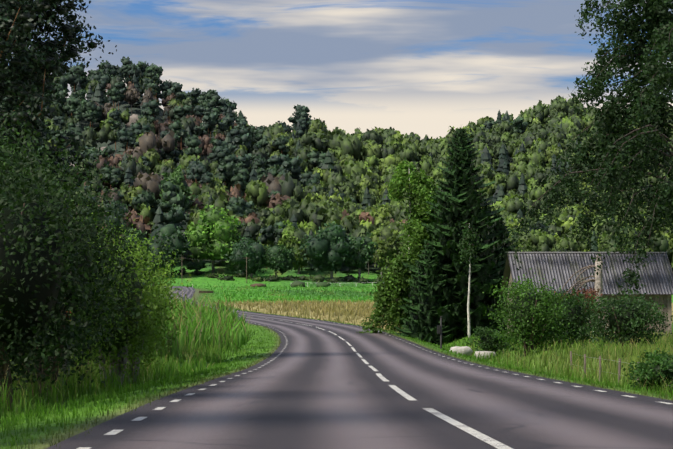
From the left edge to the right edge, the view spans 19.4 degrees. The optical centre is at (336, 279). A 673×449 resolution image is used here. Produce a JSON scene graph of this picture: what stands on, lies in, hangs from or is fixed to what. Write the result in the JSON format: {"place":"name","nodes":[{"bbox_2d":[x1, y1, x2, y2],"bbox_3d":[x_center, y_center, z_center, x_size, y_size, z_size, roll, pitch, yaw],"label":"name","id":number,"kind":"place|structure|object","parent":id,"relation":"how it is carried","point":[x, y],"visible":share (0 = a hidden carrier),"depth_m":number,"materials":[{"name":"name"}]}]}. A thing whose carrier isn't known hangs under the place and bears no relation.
{"place":"outdoors","nodes":[
{"label":"outdoors","id":0,"kind":"place"},
{"bbox_2d":[0,94,672,448],"bbox_3d":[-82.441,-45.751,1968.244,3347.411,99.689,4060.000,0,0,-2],"label":"ground","id":1,"kind":"structure","parent":0,"point":[202,279],"depth_m":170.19,"materials":[{"name":"green plant"}]},
{"bbox_2d":[0,103,107,391],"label":"bush","id":2,"kind":"object","parent":1,"relation":"on","point":[32,163],"depth_m":36.23,"materials":[{"name":"green plant"}]},
{"bbox_2d":[0,0,116,206],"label":"tree","id":3,"kind":"object","parent":1,"relation":"on","point":[21,81],"depth_m":70.53,"materials":[{"name":"green plant"}]},
{"bbox_2d":[0,129,130,382],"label":"bush","id":4,"kind":"object","parent":1,"relation":"on","point":[25,171],"depth_m":43.16,"materials":[{"name":"green plant"}]},
{"bbox_2d":[0,116,154,410],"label":"bush","id":5,"kind":"object","parent":1,"relation":"on","point":[34,238],"depth_m":32.31,"materials":[{"name":"green plant"}]},
{"bbox_2d":[10,189,144,380],"bbox_3d":[-6.517,0.036,45.588,4.086,5.055,4.009,0,0,-2],"label":"bush","id":6,"kind":"object","parent":1,"relation":"on","point":[90,317],"depth_m":45.67,"materials":[{"name":"green plant"}]},
{"bbox_2d":[1,138,161,398],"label":"bush","id":7,"kind":"object","parent":1,"relation":"on","point":[106,260],"depth_m":39.48,"materials":[{"name":"green plant"}]},
{"bbox_2d":[66,199,154,377],"bbox_3d":[-6.587,0.285,50.683,3.811,4.808,3.685,0,0,-2],"label":"bush","id":8,"kind":"object","parent":1,"relation":"on","point":[80,311],"depth_m":50.52,"materials":[{"name":"green plant"}]},
{"bbox_2d":[67,217,186,387],"bbox_3d":[-5.481,0.620,48.403,3.623,4.323,3.745,0,0,-2],"label":"bush","id":9,"kind":"object","parent":1,"relation":"on","point":[133,332],"depth_m":48.02,"materials":[{"name":"green plant"}]},
{"bbox_2d":[126,114,138,126],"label":"rock face","id":10,"kind":"object","parent":1,"relation":"on","point":[133,118],"visible":0.29,"depth_m":887.63},
{"bbox_2d":[93,233,182,383],"bbox_3d":[-5.605,0.852,52.265,3.082,4.129,3.198,0,0,-2],"label":"bush","id":11,"kind":"object","parent":1,"relation":"on","point":[155,334],"depth_m":52.17,"materials":[{"name":"green plant"}]},
{"bbox_2d":[108,238,195,377],"bbox_3d":[-5.842,0.845,55.219,3.820,4.180,3.586,0,0,-2],"label":"bush","id":12,"kind":"object","parent":1,"relation":"on","point":[158,268],"depth_m":55.08,"materials":[{"name":"green plant"}]},
{"bbox_2d":[250,281,330,286],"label":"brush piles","id":13,"kind":"object","parent":1,"relation":"on","point":[301,284],"visible":0.79,"depth_m":583.35,"materials":[{"name":"plant"}]},
{"bbox_2d":[0,56,672,274],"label":"forest","id":14,"kind":"object","parent":1,"relation":"on","point":[265,197],"depth_m":822.05,"materials":[{"name":"green plant"}]},
{"bbox_2d":[80,165,653,283],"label":"treeline","id":15,"kind":"object","parent":1,"relation":"on","point":[211,234],"depth_m":651.31,"materials":[{"name":"green plant"}]},
{"bbox_2d":[358,158,441,333],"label":"deciduous tree","id":16,"kind":"object","parent":1,"relation":"on","point":[392,288],"depth_m":126.52,"materials":[{"name":"green plant"}]},
{"bbox_2d":[395,245,458,344],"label":"spruce","id":17,"kind":"object","parent":1,"relation":"on","point":[426,303],"visible":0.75,"depth_m":122.44,"materials":[{"name":"green plant"}]},
{"bbox_2d":[437,316,441,348],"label":"roadside post","id":18,"kind":"object","parent":1,"relation":"on","point":[439,329],"visible":0.85,"depth_m":97.11,"materials":[{"name":"metal"}]},
{"bbox_2d":[399,128,507,340],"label":"spruce","id":19,"kind":"object","parent":1,"relation":"on","point":[461,200],"visible":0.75,"depth_m":123.92,"materials":[{"name":"green plant"}]},
{"bbox_2d":[450,346,472,355],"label":"boulder","id":20,"kind":"object","parent":1,"relation":"on","point":[467,350],"visible":0.54,"depth_m":94.90,"materials":[{"name":"stone"}]},
{"bbox_2d":[455,223,484,337],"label":"slim birch","id":21,"kind":"object","parent":1,"relation":"on","point":[467,231],"depth_m":121.45,"materials":[{"name":"green plant"}]},
{"bbox_2d":[307,282,639,385],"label":"fence posts","id":22,"kind":"object","parent":1,"relation":"on","point":[619,369],"visible":0.27,"depth_m":59.39,"materials":[{"name":"wood"}]},
{"bbox_2d":[475,351,496,358],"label":"boulder","id":23,"kind":"object","parent":1,"relation":"on","point":[482,352],"visible":0.38,"depth_m":95.75,"materials":[{"name":"stone"}]},
{"bbox_2d":[463,325,515,353],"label":"bush","id":24,"kind":"object","parent":1,"relation":"on","point":[486,342],"depth_m":96.70,"materials":[{"name":"green plant"}]},
{"bbox_2d":[484,214,517,332],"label":"spruce","id":25,"kind":"object","parent":1,"relation":"on","point":[500,228],"visible":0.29,"depth_m":127.78,"materials":[{"name":"green plant"}]},
{"bbox_2d":[481,268,574,355],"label":"bush","id":26,"kind":"object","parent":1,"relation":"on","point":[521,308],"depth_m":87.77,"materials":[{"name":"green plant"}]},
{"bbox_2d":[541,286,603,344],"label":"bush","id":27,"kind":"object","parent":1,"relation":"on","point":[574,318],"depth_m":92.64,"materials":[{"name":"green plant"}]},
{"bbox_2d":[554,253,602,340],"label":"tree","id":28,"kind":"object","parent":1,"relation":"on","point":[597,280],"depth_m":105.28,"materials":[{"name":"beige plant"}]},
{"bbox_2d":[496,0,672,299],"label":"tree","id":29,"kind":"object","parent":1,"relation":"on","point":[656,14],"depth_m":110.51,"materials":[{"name":"green plant"}]},
{"bbox_2d":[578,289,672,348],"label":"bush","id":30,"kind":"object","parent":1,"relation":"on","point":[632,316],"depth_m":83.79,"materials":[{"name":"green plant"}]},
{"bbox_2d":[617,348,672,394],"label":"verge bush","id":31,"kind":"object","parent":1,"relation":"on","point":[662,365],"depth_m":45.87,"materials":[{"name":"green plant"}]},
{"bbox_2d":[6,0,672,139],"label":"sky","id":32,"kind":"structure","parent":0,"point":[422,68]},
{"bbox_2d":[46,286,672,448],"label":"road","id":33,"kind":"structure","parent":0,"point":[312,386],"depth_m":24.29,"materials":[{"name":"grey asphalt"}]},
{"bbox_2d":[77,291,672,448],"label":"road markings","id":34,"kind":"object","parent":33,"relation":"on","point":[485,438],"visible":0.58,"depth_m":21.98,"materials":[{"name":"paint"}]},
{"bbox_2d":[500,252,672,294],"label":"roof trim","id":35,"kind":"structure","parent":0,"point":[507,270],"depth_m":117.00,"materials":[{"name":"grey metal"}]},
{"bbox_2d":[507,271,671,338],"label":"shed walls","id":36,"kind":"structure","parent":0,"point":[663,299],"depth_m":113.96,"materials":[{"name":"grey wood"}]},
{"bbox_2d":[502,253,672,293],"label":"barn roof","id":37,"kind":"structure","parent":36,"relation":"on","point":[561,269],"depth_m":115.36,"materials":[{"name":"grey metal"}]}
]}

